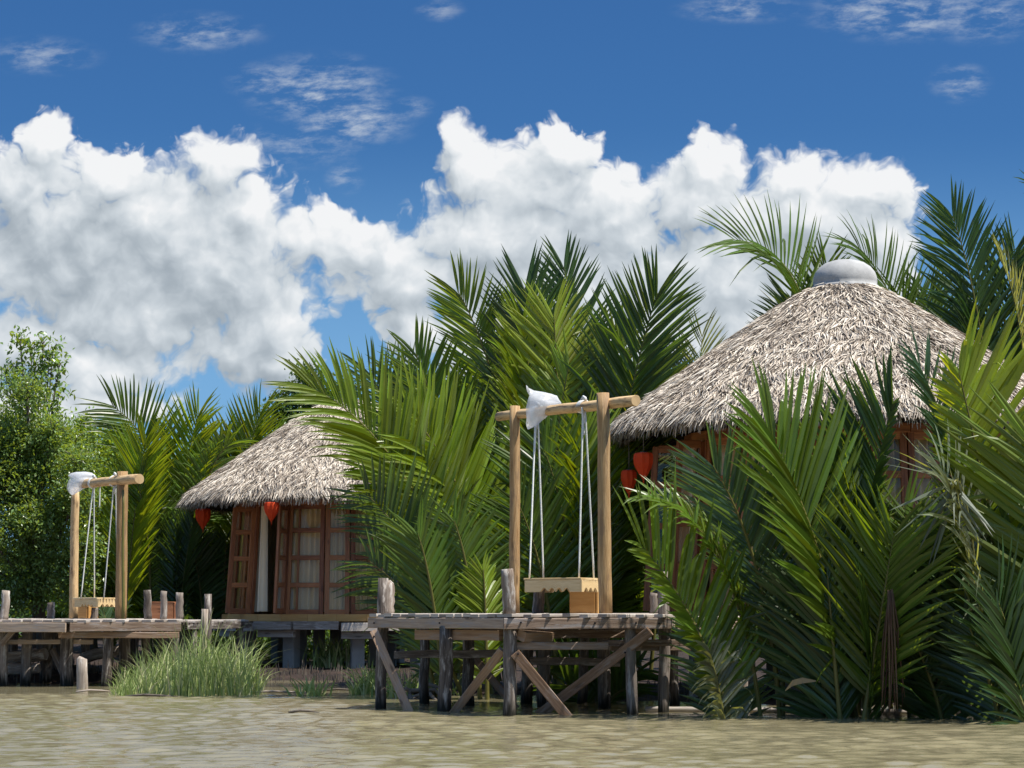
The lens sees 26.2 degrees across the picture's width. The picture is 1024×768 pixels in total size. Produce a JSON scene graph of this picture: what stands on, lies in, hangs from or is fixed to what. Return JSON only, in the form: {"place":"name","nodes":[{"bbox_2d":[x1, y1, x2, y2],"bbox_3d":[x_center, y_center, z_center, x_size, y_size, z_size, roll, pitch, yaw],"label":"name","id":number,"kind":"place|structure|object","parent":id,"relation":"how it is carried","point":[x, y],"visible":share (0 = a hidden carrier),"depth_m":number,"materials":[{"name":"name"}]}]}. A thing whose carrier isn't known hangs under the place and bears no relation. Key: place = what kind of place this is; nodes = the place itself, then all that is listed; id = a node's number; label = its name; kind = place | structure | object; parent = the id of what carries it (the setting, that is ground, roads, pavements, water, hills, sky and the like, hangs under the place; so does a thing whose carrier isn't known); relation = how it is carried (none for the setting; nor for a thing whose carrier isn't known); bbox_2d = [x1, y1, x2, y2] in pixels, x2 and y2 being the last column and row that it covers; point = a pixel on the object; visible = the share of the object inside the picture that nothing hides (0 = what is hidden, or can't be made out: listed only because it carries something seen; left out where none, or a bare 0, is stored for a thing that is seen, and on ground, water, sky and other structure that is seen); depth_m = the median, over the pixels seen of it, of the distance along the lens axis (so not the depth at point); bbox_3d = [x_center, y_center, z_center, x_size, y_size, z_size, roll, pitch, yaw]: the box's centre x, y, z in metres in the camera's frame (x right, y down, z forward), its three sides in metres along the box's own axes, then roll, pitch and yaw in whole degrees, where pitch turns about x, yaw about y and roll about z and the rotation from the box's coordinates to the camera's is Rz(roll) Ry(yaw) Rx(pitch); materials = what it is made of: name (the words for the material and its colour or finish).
{"place":"outdoors","nodes":[
{"label":"outdoors","id":0,"kind":"place"},
{"bbox_2d":[8,614,971,705],"bbox_3d":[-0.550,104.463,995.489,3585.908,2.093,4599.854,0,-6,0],"label":"ground","id":1,"kind":"structure","parent":0,"point":[93,677],"depth_m":36.55,"materials":[{"name":"brown soil"}]},
{"bbox_2d":[0,420,25,574],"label":"leafy tree","id":2,"kind":"object","parent":1,"relation":"on","point":[9,546],"visible":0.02,"depth_m":45.98,"materials":[{"name":"green plant"}]},
{"bbox_2d":[0,325,75,648],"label":"leafy tree","id":3,"kind":"object","parent":1,"relation":"on","point":[44,365],"visible":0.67,"depth_m":44.22,"materials":[{"name":"green plant"}]},
{"bbox_2d":[0,365,112,648],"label":"leafy tree","id":4,"kind":"object","parent":1,"relation":"on","point":[36,456],"visible":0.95,"depth_m":42.12,"materials":[{"name":"green plant"}]},
{"bbox_2d":[0,618,182,686],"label":"dock","id":5,"kind":"object","parent":1,"relation":"on","point":[58,641],"visible":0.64,"depth_m":32.96,"materials":[{"name":"grey wood"}]},
{"bbox_2d":[0,590,9,619],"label":"log stub","id":6,"kind":"object","parent":5,"relation":"on","point":[5,605],"visible":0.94,"depth_m":33.38,"materials":[{"name":"grey wood"}]},
{"bbox_2d":[47,602,54,618],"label":"log stub","id":7,"kind":"object","parent":5,"relation":"on","point":[50,610],"visible":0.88,"depth_m":35.95,"materials":[{"name":"grey wood"}]},
{"bbox_2d":[78,606,97,617],"bbox_3d":[-7.307,3.930,37.785,0.282,0.261,0.330,-2,-6,22],"label":"wooden box","id":8,"kind":"object","parent":5,"relation":"on","point":[84,612],"visible":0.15,"depth_m":37.63,"materials":[{"name":"brown wood"}]},
{"bbox_2d":[90,607,97,618],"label":"log stub","id":9,"kind":"object","parent":5,"relation":"on","point":[94,612],"visible":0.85,"depth_m":37.25,"materials":[{"name":"grey wood"}]},
{"bbox_2d":[69,471,143,618],"bbox_3d":[-6.595,2.690,36.215,0.579,2.450,2.903,4,-7,-34],"label":"swing","id":10,"kind":"object","parent":5,"relation":"on","point":[120,480],"visible":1,"depth_m":36.06,"materials":[{"name":"brown wood"}]},
{"bbox_2d":[67,472,96,494],"bbox_3d":[-7.232,1.673,37.024,0.480,0.390,0.399,0,-6,0],"label":"plastic bag","id":11,"kind":"object","parent":10,"relation":"attached to","point":[75,482],"visible":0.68,"depth_m":36.90,"materials":[{"name":"white"}]},
{"bbox_2d":[121,489,124,618],"bbox_3d":[-6.264,2.748,35.455,0.080,2.098,0.053,0,-6,0],"label":"bamboo cane","id":12,"kind":"object","parent":5,"relation":"on","point":[123,579],"visible":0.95,"depth_m":35.42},
{"bbox_2d":[143,590,151,618],"bbox_3d":[-5.799,3.521,35.023,0.142,0.485,0.130,0,-6,0],"label":"log stub","id":13,"kind":"object","parent":5,"relation":"on","point":[147,605],"visible":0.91,"depth_m":34.97,"materials":[{"name":"grey wood"}]},
{"bbox_2d":[160,591,166,618],"bbox_3d":[-5.468,3.480,34.525,0.118,0.471,0.110,0,-6,0],"label":"log stub","id":14,"kind":"object","parent":5,"relation":"on","point":[163,605],"visible":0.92,"depth_m":34.49,"materials":[{"name":"grey wood"}]},
{"bbox_2d":[151,602,175,618],"bbox_3d":[-5.688,3.734,36.181,0.407,0.307,0.430,-1,-6,7],"label":"wooden box","id":15,"kind":"object","parent":5,"relation":"on","point":[156,610],"visible":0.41,"depth_m":35.98,"materials":[{"name":"brown wood"}]},
{"bbox_2d":[175,592,183,618],"bbox_3d":[-5.353,3.582,35.422,0.134,0.454,0.128,0,-6,0],"label":"log stub","id":16,"kind":"object","parent":5,"relation":"on","point":[179,606],"visible":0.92,"depth_m":35.37,"materials":[{"name":"grey wood"}]},
{"bbox_2d":[79,645,118,662],"bbox_3d":[-6.491,4.275,34.749,0.811,0.305,0.192,-4,-7,31],"label":"driftwood log","id":17,"kind":"object","parent":1,"relation":"on","point":[93,655],"visible":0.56,"depth_m":34.71,"materials":[{"name":"grey wood"}]},
{"bbox_2d":[45,406,168,648],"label":"leafy tree","id":18,"kind":"object","parent":1,"relation":"on","point":[110,589],"visible":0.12,"depth_m":44.95,"materials":[{"name":"green plant"}]},
{"bbox_2d":[98,597,133,662],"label":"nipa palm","id":19,"kind":"object","parent":1,"relation":"on","point":[108,611],"visible":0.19,"depth_m":37.67,"materials":[{"name":"green plant"}]},
{"bbox_2d":[75,373,258,655],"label":"nipa palm","id":20,"kind":"object","parent":1,"relation":"on","point":[148,501],"visible":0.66,"depth_m":43.27,"materials":[{"name":"green plant"}]},
{"bbox_2d":[150,506,230,657],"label":"nipa palm","id":21,"kind":"object","parent":1,"relation":"on","point":[208,573],"visible":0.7,"depth_m":42.65,"materials":[{"name":"green plant"}]},
{"bbox_2d":[149,619,251,663],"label":"walkway","id":22,"kind":"structure","parent":1,"relation":"on","point":[237,624],"depth_m":38.30,"materials":[{"name":"grey wood"}]},
{"bbox_2d":[200,609,207,661],"bbox_3d":[-4.646,4.283,33.134,0.118,1.783,0.111,0,-6,0],"label":"log stub","id":23,"kind":"object","parent":1,"relation":"on","point":[204,621],"visible":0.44,"depth_m":33.16,"materials":[{"name":"grey wood"}]},
{"bbox_2d":[204,594,211,650],"bbox_3d":[-5.167,4.463,37.338,0.133,1.791,0.131,0,-6,0],"label":"log stub","id":24,"kind":"object","parent":1,"relation":"on","point":[208,601],"visible":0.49,"depth_m":37.35,"materials":[{"name":"grey wood"}]},
{"bbox_2d":[162,378,287,656],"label":"nipa palm","id":25,"kind":"object","parent":1,"relation":"on","point":[261,427],"visible":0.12,"depth_m":44.41,"materials":[{"name":"green plant"}]},
{"bbox_2d":[173,399,419,668],"bbox_3d":[-3.134,3.019,41.918,6.531,5.546,6.525,0,-6,0],"label":"thatched hut","id":26,"kind":"object","parent":1,"relation":"on","point":[283,578],"visible":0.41,"depth_m":39.91,"materials":[{"name":"plant"}]},
{"bbox_2d":[195,508,210,529],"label":"red lantern","id":27,"kind":"object","parent":26,"relation":"hanging from","point":[203,516],"visible":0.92,"depth_m":41.07,"materials":[{"name":"fabric"}]},
{"bbox_2d":[227,514,237,613],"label":"door panel","id":28,"kind":"structure","parent":26,"relation":"in","point":[237,514],"depth_m":41.14,"materials":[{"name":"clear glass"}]},
{"bbox_2d":[231,512,246,607],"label":"door panel","id":29,"kind":"structure","parent":26,"relation":"in","point":[239,513],"depth_m":40.98,"materials":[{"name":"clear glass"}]},
{"bbox_2d":[225,506,255,613],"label":"door","id":30,"kind":"structure","parent":26,"relation":"in","point":[251,532],"depth_m":40.29,"materials":[{"name":"brown wood"}]},
{"bbox_2d":[241,506,254,613],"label":"door panel","id":31,"kind":"structure","parent":26,"relation":"in","point":[246,551],"depth_m":40.63,"materials":[{"name":"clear glass"}]},
{"bbox_2d":[264,478,278,524],"bbox_3d":[-4.271,2.094,39.093,0.270,0.834,0.271,0,-6,0],"label":"red lantern","id":32,"kind":"object","parent":26,"relation":"hanging from","point":[271,508],"visible":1,"depth_m":39.00,"materials":[{"name":"fabric"}]},
{"bbox_2d":[273,504,288,613],"bbox_3d":[-4.160,3.160,39.690,0.070,1.966,0.588,-2,-6,16],"label":"door","id":33,"kind":"structure","parent":26,"relation":"in","point":[283,513],"depth_m":39.65,"materials":[{"name":"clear glass"}]},
{"bbox_2d":[286,504,325,613],"bbox_3d":[-3.735,3.171,39.840,0.737,2.015,0.168,-2,-6,16],"label":"door panel","id":34,"kind":"structure","parent":26,"relation":"in","point":[320,610],"depth_m":39.82,"materials":[{"name":"brown wood"}]},
{"bbox_2d":[324,504,349,613],"bbox_3d":[-3.152,3.160,39.737,0.453,2.015,0.172,0,-6,0],"label":"door panel","id":35,"kind":"structure","parent":26,"relation":"in","point":[328,557],"depth_m":39.72,"materials":[{"name":"brown wood"}]},
{"bbox_2d":[350,510,376,613],"bbox_3d":[-2.679,3.166,39.789,0.491,2.015,0.169,1,-6,-12],"label":"door panel","id":36,"kind":"structure","parent":26,"relation":"in","point":[354,557],"depth_m":39.71,"materials":[{"name":"brown wood"}]},
{"bbox_2d":[197,621,408,661],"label":"leafy tree","id":37,"kind":"object","parent":1,"relation":"on","point":[261,641],"visible":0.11,"depth_m":45.44,"materials":[{"name":"green plant"}]},
{"bbox_2d":[241,358,370,434],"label":"leafy tree","id":38,"kind":"object","parent":1,"relation":"on","point":[286,408],"visible":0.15,"depth_m":52.10,"materials":[{"name":"green plant"}]},
{"bbox_2d":[0,447,658,642],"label":"wood","id":39,"kind":"object","parent":1,"relation":"on","point":[57,615],"visible":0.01,"depth_m":59.45,"materials":[{"name":"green plant"}]},
{"bbox_2d":[298,633,369,667],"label":"sedge plant","id":40,"kind":"object","parent":1,"relation":"on","point":[335,655],"visible":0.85,"depth_m":40.05,"materials":[{"name":"green plant"}]},
{"bbox_2d":[8,658,688,701],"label":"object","id":41,"kind":"object","parent":1,"relation":"on","point":[311,670],"visible":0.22,"depth_m":35.65,"materials":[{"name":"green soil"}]},
{"bbox_2d":[339,659,400,694],"bbox_3d":[-1.876,4.010,29.723,1.072,0.619,0.828,0,-6,0],"label":"sedge plant","id":42,"kind":"object","parent":1,"relation":"on","point":[363,688],"visible":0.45,"depth_m":29.62,"materials":[{"name":"green plant"}]},
{"bbox_2d":[265,337,536,693],"bbox_3d":[-1.362,1.792,29.615,4.545,4.796,1.964,6,-8,-43],"label":"nipa palm","id":43,"kind":"object","parent":1,"relation":"on","point":[443,457],"visible":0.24,"depth_m":29.16,"materials":[{"name":"green plant"}]},
{"bbox_2d":[338,316,506,682],"bbox_3d":[-1.059,1.738,32.958,2.593,5.455,2.873,4,-7,-31],"label":"nipa palm","id":44,"kind":"object","parent":1,"relation":"on","point":[420,353],"visible":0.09,"depth_m":32.49,"materials":[{"name":"green plant"}]},
{"bbox_2d":[323,450,528,699],"bbox_3d":[-1.166,2.604,28.298,2.622,3.540,1.328,-3,-7,26],"label":"nipa palm","id":45,"kind":"object","parent":1,"relation":"on","point":[421,562],"visible":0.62,"depth_m":28.11,"materials":[{"name":"green plant"}]},
{"bbox_2d":[403,668,461,695],"bbox_3d":[-1.028,3.974,29.429,0.956,0.632,0.760,1,-6,-12],"label":"sedge plant","id":46,"kind":"object","parent":1,"relation":"on","point":[453,689],"visible":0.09,"depth_m":29.41,"materials":[{"name":"green plant"}]},
{"bbox_2d":[368,571,690,715],"bbox_3d":[0.393,3.452,25.241,3.902,2.566,3.405,-2,-6,21],"label":"dock","id":47,"kind":"object","parent":1,"relation":"on","point":[539,632],"visible":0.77,"depth_m":24.37,"materials":[{"name":"grey wood"}]},
{"bbox_2d":[387,580,394,617],"bbox_3d":[-1.456,2.481,25.432,0.206,0.440,0.192,0,-6,0],"label":"log stub","id":48,"kind":"object","parent":47,"relation":"on","point":[390,596],"visible":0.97,"depth_m":25.37,"materials":[{"name":"grey wood"}]},
{"bbox_2d":[501,568,515,613],"bbox_3d":[-0.038,2.252,23.848,0.168,0.503,0.151,0,-6,0],"label":"log stub","id":49,"kind":"object","parent":47,"relation":"on","point":[508,592],"visible":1,"depth_m":23.79,"materials":[{"name":"grey wood"}]},
{"bbox_2d":[532,589,544,612],"bbox_3d":[0.311,2.540,25.775,0.153,0.326,0.144,0,-6,0],"label":"log stub","id":50,"kind":"object","parent":47,"relation":"on","point":[538,603],"visible":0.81,"depth_m":25.72,"materials":[{"name":"grey wood"}]},
{"bbox_2d":[495,392,640,612],"bbox_3d":[0.525,1.421,25.552,0.624,2.563,2.977,4,-7,-37],"label":"swing","id":51,"kind":"object","parent":47,"relation":"on","point":[602,404],"visible":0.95,"depth_m":25.18,"materials":[{"name":"brown wood"}]},
{"bbox_2d":[526,385,560,428],"bbox_3d":[0.377,0.274,26.104,0.423,0.527,0.304,0,-6,0],"label":"plastic bag","id":52,"kind":"object","parent":51,"relation":"attached to","point":[538,403],"visible":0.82,"depth_m":26.01,"materials":[{"name":"white plastic"}]},
{"bbox_2d":[570,590,598,612],"bbox_3d":[0.913,2.532,25.864,0.365,0.354,0.390,-3,-7,26],"label":"wooden box","id":53,"kind":"object","parent":47,"relation":"on","point":[584,602],"visible":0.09,"depth_m":25.68,"materials":[{"name":"brown wood"}]},
{"bbox_2d":[649,592,657,612],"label":"log stub","id":54,"kind":"object","parent":47,"relation":"on","point":[653,602],"visible":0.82,"depth_m":25.84,"materials":[{"name":"grey wood"}]},
{"bbox_2d":[425,230,648,684],"bbox_3d":[0.446,1.012,32.208,3.167,6.754,3.423,4,-7,-32],"label":"nipa palm","id":55,"kind":"object","parent":1,"relation":"on","point":[529,345],"visible":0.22,"depth_m":31.86,"materials":[{"name":"green plant"}]},
{"bbox_2d":[464,245,711,684],"bbox_3d":[1.058,1.127,30.689,3.475,6.231,3.791,0,-6,0],"label":"nipa palm","id":56,"kind":"object","parent":1,"relation":"on","point":[656,360],"visible":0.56,"depth_m":29.83,"materials":[{"name":"green plant"}]},
{"bbox_2d":[533,638,658,701],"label":"nipa palm","id":57,"kind":"object","parent":1,"relation":"on","point":[568,674],"visible":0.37,"depth_m":27.07,"materials":[{"name":"green plant"}]},
{"bbox_2d":[617,469,673,669],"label":"nipa palm","id":58,"kind":"object","parent":1,"relation":"on","point":[639,595],"visible":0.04,"depth_m":32.59,"materials":[{"name":"green plant"}]},
{"bbox_2d":[612,460,773,720],"bbox_3d":[1.956,2.523,23.345,1.356,3.412,1.708,-3,-6,24],"label":"nipa palm","id":59,"kind":"object","parent":1,"relation":"on","point":[720,670],"visible":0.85,"depth_m":23.24,"materials":[{"name":"green plant"}]},
{"bbox_2d":[662,306,726,495],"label":"nipa palm","id":60,"kind":"object","parent":1,"relation":"on","point":[687,357],"visible":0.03,"depth_m":46.92,"materials":[{"name":"green plant"}]},
{"bbox_2d":[675,616,747,705],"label":"walkway","id":61,"kind":"structure","parent":1,"relation":"on","point":[746,684],"depth_m":25.08,"materials":[{"name":"grey wood"}]},
{"bbox_2d":[663,420,845,715],"bbox_3d":[2.604,2.223,23.795,1.971,3.677,1.128,0,-6,0],"label":"nipa palm","id":62,"kind":"object","parent":1,"relation":"on","point":[733,523],"visible":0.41,"depth_m":23.57,"materials":[{"name":"green plant"}]},
{"bbox_2d":[695,190,851,323],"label":"nipa palm","id":63,"kind":"object","parent":1,"relation":"on","point":[746,246],"visible":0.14,"depth_m":37.96,"materials":[{"name":"green plant"}]},
{"bbox_2d":[610,259,1023,696],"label":"thatched hut","id":64,"kind":"object","parent":1,"relation":"on","point":[836,314],"visible":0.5,"depth_m":27.59,"materials":[{"name":"plant"}]},
{"bbox_2d":[621,438,636,497],"bbox_3d":[1.511,1.095,28.440,0.210,0.806,0.208,0,-6,0],"label":"red lantern","id":65,"kind":"object","parent":64,"relation":"hanging from","point":[628,477],"visible":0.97,"depth_m":28.36,"materials":[{"name":"fabric"}]},
{"bbox_2d":[633,430,652,482],"bbox_3d":[1.656,0.859,27.759,0.251,0.830,0.254,0,-6,0],"label":"red lantern","id":66,"kind":"object","parent":64,"relation":"hanging from","point":[643,462],"visible":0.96,"depth_m":27.66,"materials":[{"name":"fabric"}]},
{"bbox_2d":[643,445,683,611],"bbox_3d":[2.003,1.892,28.862,0.585,2.179,0.082,-1,-6,12],"label":"door","id":67,"kind":"structure","parent":64,"relation":"in","point":[662,448],"depth_m":28.87,"materials":[{"name":"brown wood"}]},
{"bbox_2d":[669,440,704,611],"bbox_3d":[2.224,1.797,27.937,0.588,2.179,0.070,4,-7,-34],"label":"door","id":68,"kind":"structure","parent":64,"relation":"in","point":[698,446],"depth_m":27.95,"materials":[{"name":"brown wood"}]},
{"bbox_2d":[700,437,742,610],"bbox_3d":[2.651,1.775,27.774,0.168,2.227,0.752,4,-7,-34],"label":"door panel","id":69,"kind":"structure","parent":64,"relation":"in","point":[723,440],"depth_m":27.91,"materials":[{"name":"brown wood"}]},
{"bbox_2d":[740,436,773,605],"bbox_3d":[3.044,1.727,27.314,0.468,2.227,0.169,-5,-8,39],"label":"door panel","id":70,"kind":"structure","parent":64,"relation":"in","point":[750,438],"depth_m":27.45,"materials":[{"name":"brown wood"}]},
{"bbox_2d":[812,432,868,454],"bbox_3d":[4.017,1.682,26.878,0.752,2.227,0.168,-1,-6,11],"label":"door panel","id":71,"kind":"structure","parent":64,"relation":"in","point":[864,432],"depth_m":27.05,"materials":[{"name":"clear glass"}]},
{"bbox_2d":[870,432,907,518],"bbox_3d":[4.622,1.677,26.831,0.468,2.227,0.169,1,-6,-5],"label":"door panel","id":72,"kind":"structure","parent":64,"relation":"in","point":[903,473],"depth_m":26.93,"materials":[{"name":"brown wood"}]},
{"bbox_2d":[906,432,942,511],"bbox_3d":[5.083,1.687,26.927,0.468,2.227,0.169,2,-6,-18],"label":"door panel","id":73,"kind":"structure","parent":64,"relation":"in","point":[910,436],"depth_m":26.99,"materials":[{"name":"brown wood"}]},
{"bbox_2d":[722,347,978,718],"bbox_3d":[3.452,1.883,23.571,2.659,4.647,3.153,0,-6,0],"label":"nipa palm","id":74,"kind":"object","parent":1,"relation":"on","point":[832,657],"visible":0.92,"depth_m":22.98,"materials":[{"name":"green plant"}]},
{"bbox_2d":[826,212,978,327],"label":"nipa palm","id":75,"kind":"object","parent":1,"relation":"on","point":[912,289],"visible":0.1,"depth_m":38.51,"materials":[{"name":"green plant"}]},
{"bbox_2d":[872,466,950,715],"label":"nipa palm","id":76,"kind":"object","parent":1,"relation":"on","point":[900,512],"visible":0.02,"depth_m":24.11,"materials":[{"name":"green plant"}]},
{"bbox_2d":[874,297,1023,724],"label":"nipa palm","id":77,"kind":"object","parent":1,"relation":"on","point":[974,657],"visible":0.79,"depth_m":22.76,"materials":[{"name":"green plant"}]},
{"bbox_2d":[908,177,1023,373],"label":"nipa palm","id":78,"kind":"object","parent":1,"relation":"on","point":[984,292],"visible":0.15,"depth_m":37.16,"materials":[{"name":"green plant"}]},
{"bbox_2d":[0,680,1023,767],"bbox_3d":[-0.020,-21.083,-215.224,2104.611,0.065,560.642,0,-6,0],"label":"water","id":79,"kind":"structure","parent":0,"point":[46,725],"depth_m":19.78,"materials":[{"name":"beige liquid"}]},
{"bbox_2d":[8,663,40,674],"bbox_3d":[-7.570,4.370,33.633,0.760,0.213,0.179,-2,-6,15],"label":"driftwood log","id":80,"kind":"object","parent":79,"relation":"on","point":[14,668],"visible":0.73,"depth_m":33.55,"materials":[{"name":"grey wood"}]},
{"bbox_2d":[8,648,48,662],"bbox_3d":[-7.595,4.231,33.901,0.969,0.319,0.205,-2,-6,18],"label":"driftwood log","id":81,"kind":"object","parent":80,"relation":"on","point":[37,655],"visible":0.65,"depth_m":33.78,"materials":[{"name":"grey wood"}]},
{"bbox_2d":[76,656,87,688],"bbox_3d":[-6.239,4.582,31.902,0.175,1.268,0.152,0,-6,0],"label":"cut pile","id":82,"kind":"object","parent":79,"relation":"in","point":[81,673],"visible":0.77,"depth_m":31.88,"materials":[{"name":"grey wood"}]},
{"bbox_2d":[76,689,109,692],"bbox_3d":[-5.762,4.229,30.337,0.502,0.047,0.048,2,-6,-17],"label":"driftwood stick","id":83,"kind":"object","parent":79,"relation":"on","point":[92,690],"visible":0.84,"depth_m":30.32,"materials":[{"name":"brown wood"}]},
{"bbox_2d":[125,694,177,696],"bbox_3d":[-4.689,4.056,28.648,0.702,0.048,0.050,-1,-6,6],"label":"driftwood stick","id":84,"kind":"object","parent":79,"relation":"on","point":[151,695],"visible":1,"depth_m":28.64,"materials":[{"name":"brown wood"}]},
{"bbox_2d":[106,609,279,696],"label":"reed grass","id":85,"kind":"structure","parent":79,"relation":"in","point":[198,675],"depth_m":29.36,"materials":[{"name":"green plant"}]},
{"bbox_2d":[257,690,305,692],"bbox_3d":[-3.186,4.190,29.940,0.802,0.047,0.048,0,-6,-3],"label":"driftwood stick","id":86,"kind":"object","parent":79,"relation":"on","point":[271,691],"visible":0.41,"depth_m":29.93,"materials":[{"name":"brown wood"}]},
{"bbox_2d":[288,709,318,712],"bbox_3d":[-2.288,3.594,24.170,0.344,0.046,0.047,1,-6,-8],"label":"driftwood stick","id":87,"kind":"object","parent":79,"relation":"on","point":[298,710],"visible":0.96,"depth_m":24.16,"materials":[{"name":"grey wood"}]},
{"bbox_2d":[279,675,336,696],"bbox_3d":[-2.692,4.057,29.161,0.742,0.410,0.608,2,-6,-20],"label":"sedge plant","id":88,"kind":"object","parent":79,"relation":"in","point":[310,690],"visible":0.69,"depth_m":29.05,"materials":[{"name":"green plant"}]},
{"bbox_2d":[323,688,348,690],"bbox_3d":[-2.352,4.272,30.734,0.602,0.046,0.046,-1,-6,11],"label":"driftwood stick","id":89,"kind":"object","parent":79,"relation":"on","point":[338,689],"visible":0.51,"depth_m":30.75,"materials":[{"name":"brown wood"}]},
{"bbox_2d":[361,668,438,697],"bbox_3d":[-1.389,3.924,28.732,1.225,0.586,0.910,-2,-6,19],"label":"sedge plant","id":90,"kind":"object","parent":79,"relation":"in","point":[390,692],"visible":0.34,"depth_m":28.68,"materials":[{"name":"green plant"}]},
{"bbox_2d":[392,682,437,699],"bbox_3d":[-1.124,4.065,28.030,0.944,0.518,1.230,0,-6,0],"label":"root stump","id":91,"kind":"object","parent":79,"relation":"in","point":[414,691],"visible":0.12,"depth_m":28.19,"materials":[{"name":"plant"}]},
{"bbox_2d":[646,706,788,712],"bbox_3d":[2.399,3.626,24.457,1.839,0.071,0.072,-1,-6,12],"label":"bamboo pole","id":92,"kind":"object","parent":79,"relation":"on","point":[688,709],"visible":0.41,"depth_m":24.53,"materials":[{"name":"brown wood"}]},
{"bbox_2d":[861,709,959,714],"bbox_3d":[4.298,3.571,23.935,1.876,0.071,0.072,-1,-6,8],"label":"bamboo pole","id":93,"kind":"object","parent":79,"relation":"on","point":[900,711],"visible":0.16,"depth_m":23.92,"materials":[{"name":"brown wood"}]},
{"bbox_2d":[0,0,1023,609],"label":"sky","id":94,"kind":"structure","parent":0,"point":[200,193],"materials":[{"name":"blue"}]}
]}

